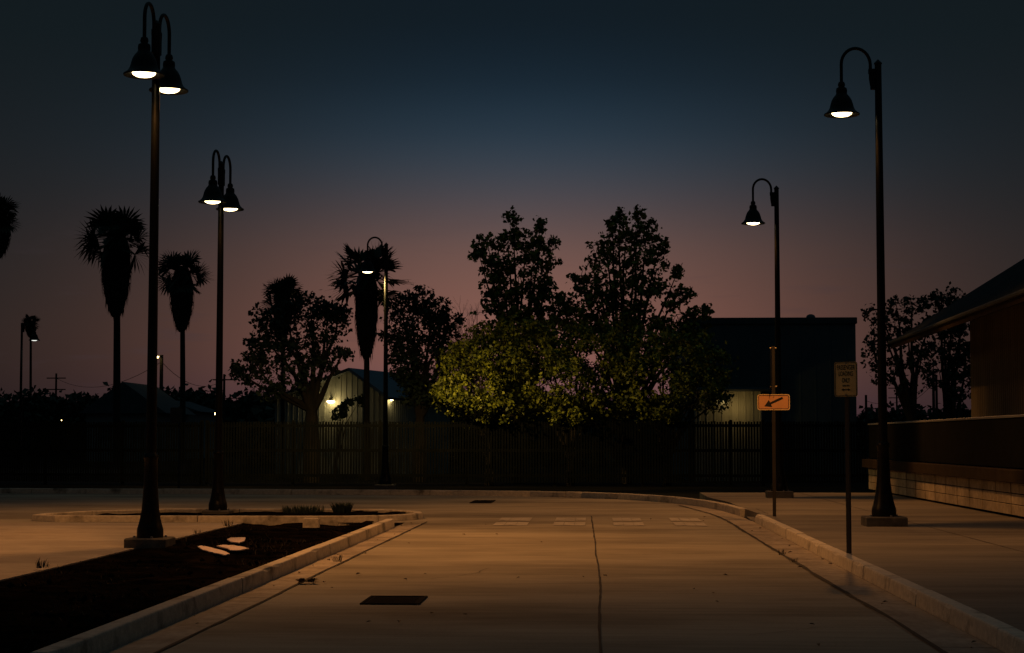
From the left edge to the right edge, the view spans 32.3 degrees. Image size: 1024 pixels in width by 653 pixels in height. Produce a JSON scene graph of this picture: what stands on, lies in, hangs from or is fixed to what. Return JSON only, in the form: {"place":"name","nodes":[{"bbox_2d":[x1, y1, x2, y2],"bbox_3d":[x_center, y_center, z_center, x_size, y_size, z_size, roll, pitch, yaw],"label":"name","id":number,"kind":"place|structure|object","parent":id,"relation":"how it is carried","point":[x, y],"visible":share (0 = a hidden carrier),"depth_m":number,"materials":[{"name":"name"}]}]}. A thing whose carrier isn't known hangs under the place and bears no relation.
{"place":"outdoors","nodes":[
{"label":"outdoors","id":0,"kind":"place"},
{"bbox_2d":[0,523,241,581],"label":"parking lane","id":1,"kind":"structure","parent":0,"point":[24,547],"depth_m":26.86,"materials":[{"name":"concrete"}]},
{"bbox_2d":[36,558,49,567],"bbox_3d":[-5.589,2.801,21.027,0.200,0.131,0.188,2,-4,-28],"label":"weed","id":2,"kind":"object","parent":1,"relation":"on","point":[39,565],"visible":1,"depth_m":21.00,"materials":[{"name":"green plant"}]},
{"bbox_2d":[270,368,449,473],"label":"house","id":3,"kind":"structure","parent":0,"point":[349,383],"depth_m":78.39,"materials":[{"name":"grey metal"}]},
{"bbox_2d":[299,429,302,448],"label":"window","id":4,"kind":"structure","parent":3,"relation":"in","point":[299,429],"depth_m":78.80,"materials":[{"name":"grey"}]},
{"bbox_2d":[354,428,371,473],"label":"door","id":5,"kind":"structure","parent":3,"relation":"in","point":[355,428],"depth_m":77.58,"materials":[{"name":"grey"}]},
{"bbox_2d":[0,453,876,526],"bbox_3d":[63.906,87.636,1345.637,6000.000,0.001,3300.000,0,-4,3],"label":"ground","id":6,"kind":"structure","parent":0,"point":[687,490],"depth_m":62.80,"materials":[{"name":"brown soil"}]},
{"bbox_2d":[0,192,22,259],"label":"palm tree","id":7,"kind":"object","parent":6,"relation":"on","point":[7,218],"visible":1,"depth_m":109.88,"materials":[{"name":"green plant"}]},
{"bbox_2d":[18,317,39,469],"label":"street lamp","id":8,"kind":"object","parent":6,"relation":"on","point":[34,336],"visible":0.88,"depth_m":91.24,"materials":[{"name":"metal"}]},
{"bbox_2d":[21,314,40,393],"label":"palm tree","id":9,"kind":"object","parent":6,"relation":"on","point":[29,325],"visible":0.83,"depth_m":253.56,"materials":[{"name":"green plant"}]},
{"bbox_2d":[47,373,65,394],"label":"utility pole","id":10,"kind":"object","parent":6,"relation":"on","point":[55,389],"visible":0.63,"depth_m":202.62,"materials":[{"name":"brown wood"}]},
{"bbox_2d":[0,420,203,485],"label":"picket fence","id":11,"kind":"object","parent":6,"relation":"on","point":[46,450],"visible":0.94,"depth_m":63.02,"materials":[{"name":"black metal"}]},
{"bbox_2d":[74,204,148,465],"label":"palm tree","id":12,"kind":"object","parent":6,"relation":"on","point":[114,229],"visible":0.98,"depth_m":111.17,"materials":[{"name":"green plant"}]},
{"bbox_2d":[0,379,268,455],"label":"treeline","id":13,"kind":"object","parent":6,"relation":"on","point":[38,407],"visible":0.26,"depth_m":174.27,"materials":[{"name":"green plant"}]},
{"bbox_2d":[79,382,195,461],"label":"house","id":14,"kind":"structure","parent":6,"relation":"on","point":[133,402],"depth_m":131.28,"materials":[{"name":"grey"}]},
{"bbox_2d":[132,427,142,438],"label":"window","id":15,"kind":"structure","parent":14,"relation":"in","point":[132,427],"depth_m":131.16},
{"bbox_2d":[157,355,162,390],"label":"street lamp","id":16,"kind":"object","parent":6,"relation":"on","point":[161,374],"visible":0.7,"depth_m":141.42,"materials":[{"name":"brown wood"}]},
{"bbox_2d":[56,363,158,386],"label":"power line","id":17,"kind":"object","parent":16,"relation":"attached to","point":[111,384],"visible":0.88,"depth_m":164.69,"materials":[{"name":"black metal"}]},
{"bbox_2d":[158,249,213,461],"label":"palm tree","id":18,"kind":"object","parent":6,"relation":"on","point":[179,287],"visible":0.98,"depth_m":131.09,"materials":[{"name":"green plant"}]},
{"bbox_2d":[0,521,373,652],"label":"planter soil","id":19,"kind":"structure","parent":6,"relation":"on","point":[42,627],"depth_m":19.66,"materials":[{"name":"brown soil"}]},
{"bbox_2d":[123,2,188,548],"bbox_3d":[-5.216,-0.703,25.764,0.663,7.989,1.743,0,-4,3],"label":"street lamp","id":20,"kind":"object","parent":19,"relation":"on","point":[145,65],"visible":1,"depth_m":25.63,"materials":[{"name":"metal"}]},
{"bbox_2d":[197,545,229,555],"bbox_3d":[-4.121,3.085,24.362,0.213,0.014,2.173,1,-4,-20],"label":"scrap","id":21,"kind":"object","parent":19,"relation":"on","point":[213,550],"visible":1,"depth_m":24.23,"materials":[{"name":"white paper"}]},
{"bbox_2d":[217,545,248,550],"bbox_3d":[-3.936,3.126,24.998,0.323,0.014,1.297,1,-4,-20],"label":"scrap","id":22,"kind":"object","parent":19,"relation":"on","point":[234,548],"visible":1,"depth_m":24.91,"materials":[{"name":"white paper"}]},
{"bbox_2d":[227,537,245,542],"bbox_3d":[-4.187,3.241,26.801,0.276,0.014,1.425,0,-4,-7],"label":"scrap","id":23,"kind":"object","parent":19,"relation":"on","point":[237,540],"visible":1,"depth_m":26.90,"materials":[{"name":"white paper"}]},
{"bbox_2d":[303,518,319,527],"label":"concrete block","id":24,"kind":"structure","parent":19,"relation":"on","point":[311,522],"depth_m":30.13,"materials":[{"name":"grey concrete"}]},
{"bbox_2d":[177,401,214,458],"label":"house","id":25,"kind":"structure","parent":6,"relation":"on","point":[202,413],"depth_m":154.25,"materials":[{"name":"grey"}]},
{"bbox_2d":[30,519,394,652],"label":"curb","id":26,"kind":"structure","parent":6,"relation":"on","point":[107,637],"depth_m":15.91,"materials":[{"name":"concrete"}]},
{"bbox_2d":[213,374,232,455],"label":"utility pole","id":27,"kind":"object","parent":6,"relation":"on","point":[223,417],"visible":0.5,"depth_m":171.28,"materials":[{"name":"brown wood"}]},
{"bbox_2d":[32,509,422,525],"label":"curb","id":28,"kind":"structure","parent":6,"relation":"on","point":[83,516],"depth_m":33.28,"materials":[{"name":"concrete"}]},
{"bbox_2d":[261,274,308,478],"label":"palm tree","id":29,"kind":"object","parent":6,"relation":"on","point":[278,290],"visible":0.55,"depth_m":73.40,"materials":[{"name":"green plant"}]},
{"bbox_2d":[224,289,354,482],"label":"tree","id":30,"kind":"object","parent":6,"relation":"on","point":[331,313],"visible":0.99,"depth_m":67.29,"materials":[{"name":"green plant"}]},
{"bbox_2d":[328,394,363,479],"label":"bush","id":31,"kind":"object","parent":6,"relation":"on","point":[343,409],"visible":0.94,"depth_m":72.22,"materials":[{"name":"green plant"}]},
{"bbox_2d":[326,242,415,479],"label":"palm tree","id":32,"kind":"object","parent":6,"relation":"on","point":[368,296],"visible":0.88,"depth_m":71.23,"materials":[{"name":"green plant"}]},
{"bbox_2d":[0,488,745,517],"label":"curb","id":33,"kind":"structure","parent":6,"relation":"on","point":[734,509],"depth_m":49.22,"materials":[{"name":"concrete"}]},
{"bbox_2d":[358,237,395,489],"bbox_3d":[-4.210,1.171,54.999,1.177,7.979,0.679,0,-4,3],"label":"street lamp","id":34,"kind":"object","parent":6,"relation":"on","point":[385,478],"visible":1,"depth_m":54.94,"materials":[{"name":"metal"}]},
{"bbox_2d":[375,281,466,481],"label":"tree","id":35,"kind":"object","parent":6,"relation":"on","point":[419,396],"visible":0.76,"depth_m":68.07,"materials":[{"name":"green plant"}]},
{"bbox_2d":[238,387,670,466],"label":"treeline","id":36,"kind":"object","parent":6,"relation":"on","point":[266,413],"visible":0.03,"depth_m":106.80,"materials":[{"name":"green plant"}]},
{"bbox_2d":[205,420,761,486],"bbox_3d":[-1.076,4.443,61.527,19.378,2.380,0.150,0,-4,3],"label":"picket fence","id":37,"kind":"object","parent":6,"relation":"on","point":[485,450],"visible":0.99,"depth_m":61.45,"materials":[{"name":"black metal"}]},
{"bbox_2d":[425,314,543,485],"bbox_3d":[-0.987,2.606,62.408,4.205,6.100,5.986,0,-4,3],"label":"tree","id":38,"kind":"object","parent":6,"relation":"on","point":[477,405],"visible":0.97,"depth_m":61.74,"materials":[{"name":"green plant"}]},
{"bbox_2d":[463,205,579,483],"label":"tree","id":39,"kind":"object","parent":6,"relation":"on","point":[498,278],"visible":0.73,"depth_m":66.13,"materials":[{"name":"green plant"}]},
{"bbox_2d":[503,315,634,485],"bbox_3d":[2.163,2.619,62.563,5.020,6.089,5.445,2,-4,-28],"label":"tree","id":40,"kind":"object","parent":6,"relation":"on","point":[572,365],"visible":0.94,"depth_m":61.72,"materials":[{"name":"green plant"}]},
{"bbox_2d":[552,204,716,483],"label":"tree","id":41,"kind":"object","parent":6,"relation":"on","point":[611,297],"visible":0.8,"depth_m":65.39,"materials":[{"name":"green plant"}]},
{"bbox_2d":[595,319,738,485],"bbox_3d":[5.465,2.686,62.236,5.081,5.905,6.078,0,-4,3],"label":"tree","id":42,"kind":"object","parent":6,"relation":"on","point":[686,383],"visible":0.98,"depth_m":61.39,"materials":[{"name":"green plant"}]},
{"bbox_2d":[693,387,770,480],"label":"shed","id":43,"kind":"structure","parent":6,"relation":"on","point":[743,408],"depth_m":69.56,"materials":[{"name":"grey metal"}]},
{"bbox_2d":[671,314,856,480],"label":"warehouse","id":44,"kind":"structure","parent":6,"relation":"on","point":[814,349],"depth_m":70.59,"materials":[{"name":"blue metal"}]},
{"bbox_2d":[765,427,803,478],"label":"door","id":45,"kind":"structure","parent":44,"relation":"in","point":[767,427],"depth_m":70.34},
{"bbox_2d":[761,420,866,486],"bbox_3d":[10.492,4.430,61.324,3.747,2.380,0.150,1,-4,-8],"label":"picket fence","id":46,"kind":"object","parent":6,"relation":"on","point":[824,475],"visible":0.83,"depth_m":61.26,"materials":[{"name":"black metal"}]},
{"bbox_2d":[755,514,1023,652],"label":"curb","id":47,"kind":"structure","parent":6,"relation":"on","point":[998,634],"depth_m":16.41,"materials":[{"name":"concrete"}]},
{"bbox_2d":[888,388,897,409],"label":"utility pole","id":48,"kind":"object","parent":6,"relation":"on","point":[896,397],"visible":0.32,"depth_m":237.62,"materials":[{"name":"brown wood"}]},
{"bbox_2d":[860,294,948,420],"bbox_3d":[14.083,2.259,63.320,3.204,6.886,1.847,0,-4,3],"label":"tree","id":49,"kind":"object","parent":6,"relation":"on","point":[906,390],"visible":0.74,"depth_m":63.34,"materials":[{"name":"green plant"}]},
{"bbox_2d":[857,401,970,453],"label":"treeline","id":50,"kind":"object","parent":6,"relation":"on","point":[894,415],"visible":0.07,"depth_m":205.91,"materials":[{"name":"green plant"}]},
{"bbox_2d":[925,377,937,418],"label":"utility pole","id":51,"kind":"object","parent":6,"relation":"on","point":[936,399],"visible":0.28,"depth_m":173.06,"materials":[{"name":"brown wood"}]},
{"bbox_2d":[932,376,934,419],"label":"utility pole","id":52,"kind":"object","parent":6,"relation":"on","point":[933,404],"depth_m":148.29,"materials":[{"name":"brown wood"}]},
{"bbox_2d":[862,414,1023,518],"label":"loading platform","id":53,"kind":"structure","parent":6,"relation":"on","point":[976,463],"depth_m":36.52,"materials":[{"name":"concrete"}]},
{"bbox_2d":[919,281,970,418],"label":"tree","id":54,"kind":"object","parent":6,"relation":"on","point":[957,359],"visible":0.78,"depth_m":65.22,"materials":[{"name":"green plant"}]},
{"bbox_2d":[959,402,961,417],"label":"utility pole","id":55,"kind":"object","parent":6,"relation":"on","point":[960,409],"depth_m":187.67,"materials":[{"name":"brown wood"}]},
{"bbox_2d":[402,295,527,461],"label":"tree","id":56,"kind":"object","parent":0,"point":[438,360],"visible":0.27,"depth_m":67.83,"materials":[{"name":"plant"}]},
{"bbox_2d":[0,493,940,652],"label":"road","id":57,"kind":"structure","parent":0,"point":[651,598],"depth_m":18.19,"materials":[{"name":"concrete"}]},
{"bbox_2d":[98,510,405,515],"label":"island soil","id":58,"kind":"structure","parent":57,"relation":"on","point":[272,513],"depth_m":35.49,"materials":[{"name":"brown soil"}]},
{"bbox_2d":[198,149,243,513],"bbox_3d":[-6.015,0.177,36.388,0.600,7.589,1.743,-1,-4,8],"label":"street lamp","id":59,"kind":"object","parent":58,"relation":"on","point":[213,194],"visible":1,"depth_m":36.27,"materials":[{"name":"metal"}]},
{"bbox_2d":[282,504,324,513],"bbox_3d":[-4.247,3.697,35.910,0.902,0.181,0.946,0,-4,3],"label":"plant clump","id":60,"kind":"object","parent":58,"relation":"on","point":[303,509],"visible":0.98,"depth_m":35.78,"materials":[{"name":"green plant"}]},
{"bbox_2d":[330,501,353,512],"bbox_3d":[-3.458,3.666,35.892,0.580,0.242,0.546,0,-4,3],"label":"plant clump","id":61,"kind":"object","parent":58,"relation":"on","point":[343,508],"visible":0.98,"depth_m":35.77,"materials":[{"name":"green plant"}]},
{"bbox_2d":[106,524,419,652],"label":"gutter","id":62,"kind":"object","parent":57,"relation":"on","point":[155,641],"visible":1,"depth_m":16.70,"materials":[{"name":"concrete"}]},
{"bbox_2d":[154,522,425,652],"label":"road joint","id":63,"kind":"object","parent":57,"relation":"on","point":[176,642],"visible":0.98,"depth_m":16.70,"materials":[{"name":"grey"}]},
{"bbox_2d":[297,578,316,582],"bbox_3d":[-2.208,2.731,18.999,0.227,0.050,0.249,1,-4,-21],"label":"dry leaf","id":64,"kind":"object","parent":57,"relation":"on","point":[305,580],"visible":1,"depth_m":18.98,"materials":[{"name":"brown plant"}]},
{"bbox_2d":[360,595,427,604],"bbox_3d":[-1.131,2.634,17.021,0.561,0.013,0.835,0,-4,3],"label":"utility cover","id":65,"kind":"object","parent":57,"relation":"on","point":[391,600],"visible":1,"depth_m":16.96,"materials":[{"name":"metal"}]},
{"bbox_2d":[470,500,495,502],"bbox_3d":[-0.725,4.357,43.988,0.535,0.013,1.920,0,-4,3],"label":"utility cover","id":66,"kind":"object","parent":57,"relation":"on","point":[483,501],"visible":1,"depth_m":43.98,"materials":[{"name":"metal"}]},
{"bbox_2d":[493,522,528,524],"bbox_3d":[-0.015,3.619,32.456,0.614,0.001,1.361,0,-4,3],"label":"crosswalk bar","id":67,"kind":"object","parent":57,"relation":"on","point":[512,523],"visible":1,"depth_m":32.52,"materials":[{"name":"paint"}]},
{"bbox_2d":[498,517,532,520],"bbox_3d":[0.070,3.739,34.340,0.607,0.001,1.444,0,-4,3],"label":"crosswalk bar","id":68,"kind":"object","parent":57,"relation":"on","point":[515,519],"visible":1,"depth_m":34.14,"materials":[{"name":"paint"}]},
{"bbox_2d":[553,522,584,525],"bbox_3d":[1.052,3.618,32.434,0.583,0.001,1.372,0,-4,3],"label":"crosswalk bar","id":69,"kind":"object","parent":57,"relation":"on","point":[569,523],"visible":1,"depth_m":32.52,"materials":[{"name":"paint"}]},
{"bbox_2d":[555,518,585,520],"bbox_3d":[1.141,3.737,34.302,0.584,0.001,1.405,0,-4,3],"label":"crosswalk bar","id":70,"kind":"object","parent":57,"relation":"on","point":[571,519],"visible":1,"depth_m":34.14,"materials":[{"name":"paint"}]},
{"bbox_2d":[591,516,601,652],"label":"road joint","id":71,"kind":"object","parent":57,"relation":"on","point":[599,629],"visible":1,"depth_m":16.63,"materials":[{"name":"grey asphalt"}]},
{"bbox_2d":[612,518,640,520],"bbox_3d":[2.218,3.732,34.219,0.548,0.001,1.407,0,-4,3],"label":"crosswalk bar","id":72,"kind":"object","parent":57,"relation":"on","point":[625,519],"visible":1,"depth_m":34.14,"materials":[{"name":"paint"}]},
{"bbox_2d":[613,522,644,525],"bbox_3d":[2.134,3.614,32.372,0.554,0.001,1.374,0,-4,3],"label":"crosswalk bar","id":73,"kind":"object","parent":57,"relation":"on","point":[629,523],"visible":1,"depth_m":32.52,"materials":[{"name":"paint"}]},
{"bbox_2d":[669,518,700,520],"bbox_3d":[3.338,3.729,34.180,0.564,0.001,1.394,0,-4,3],"label":"crosswalk bar","id":74,"kind":"object","parent":57,"relation":"on","point":[684,519],"visible":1,"depth_m":34.14,"materials":[{"name":"paint"}]},
{"bbox_2d":[673,522,706,525],"bbox_3d":[3.251,3.610,32.314,0.567,0.001,1.370,0,-4,3],"label":"crosswalk bar","id":75,"kind":"object","parent":57,"relation":"on","point":[689,524],"visible":1,"depth_m":32.13,"materials":[{"name":"paint"}]},
{"bbox_2d":[679,505,947,652],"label":"road joint","id":76,"kind":"object","parent":57,"relation":"on","point":[880,612],"visible":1,"depth_m":17.56,"materials":[{"name":"grey"}]},
{"bbox_2d":[676,503,1004,652],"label":"gutter","id":77,"kind":"object","parent":57,"relation":"on","point":[944,635],"visible":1,"depth_m":17.34,"materials":[{"name":"concrete"}]},
{"bbox_2d":[0,0,1023,416],"label":"sky","id":78,"kind":"structure","parent":0,"point":[413,126],"materials":[{"name":"blue"}]},
{"bbox_2d":[700,492,1023,631],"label":"sidewalk","id":79,"kind":"structure","parent":0,"point":[970,572],"depth_m":24.63,"materials":[{"name":"concrete"}]},
{"bbox_2d":[746,508,767,521],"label":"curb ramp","id":80,"kind":"structure","parent":79,"relation":"on","point":[751,518],"depth_m":34.39,"materials":[{"name":"concrete"}]},
{"bbox_2d":[741,178,793,497],"bbox_3d":[6.185,0.303,42.987,1.180,7.879,0.651,0,-4,3],"label":"street lamp","id":81,"kind":"object","parent":79,"relation":"on","point":[753,217],"visible":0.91,"depth_m":42.95,"materials":[{"name":"metal"}]},
{"bbox_2d":[757,346,789,515],"bbox_3d":[4.802,1.968,32.422,0.492,3.215,0.346,-3,-5,38],"label":"road sign","id":82,"kind":"object","parent":79,"relation":"on","point":[773,401],"visible":0.99,"depth_m":32.45,"materials":[{"name":"brown metal"}]},
{"bbox_2d":[834,361,857,552],"bbox_3d":[4.161,1.667,21.926,0.305,2.478,0.066,-3,-4,36],"label":"road sign","id":83,"kind":"object","parent":79,"relation":"on","point":[846,380],"visible":1,"depth_m":21.93,"materials":[{"name":"grey metal"}]},
{"bbox_2d":[824,47,907,526],"bbox_3d":[5.782,-0.647,29.087,1.239,8.001,0.677,0,-4,3],"label":"street lamp","id":84,"kind":"object","parent":79,"relation":"on","point":[884,514],"visible":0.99,"depth_m":29.02,"materials":[{"name":"metal"}]},
{"bbox_2d":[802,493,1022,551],"bbox_3d":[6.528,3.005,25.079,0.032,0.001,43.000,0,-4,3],"label":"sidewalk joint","id":85,"kind":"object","parent":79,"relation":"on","point":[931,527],"visible":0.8,"depth_m":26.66,"materials":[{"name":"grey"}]},
{"bbox_2d":[992,586,1023,586],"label":"sidewalk joint","id":86,"kind":"object","parent":79,"relation":"on","point":[1007,586],"visible":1,"depth_m":16.88,"materials":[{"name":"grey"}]},
{"bbox_2d":[888,259,1023,416],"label":"barn","id":87,"kind":"structure","parent":0,"point":[991,310],"depth_m":43.54,"materials":[{"name":"brown wood"}]}
]}

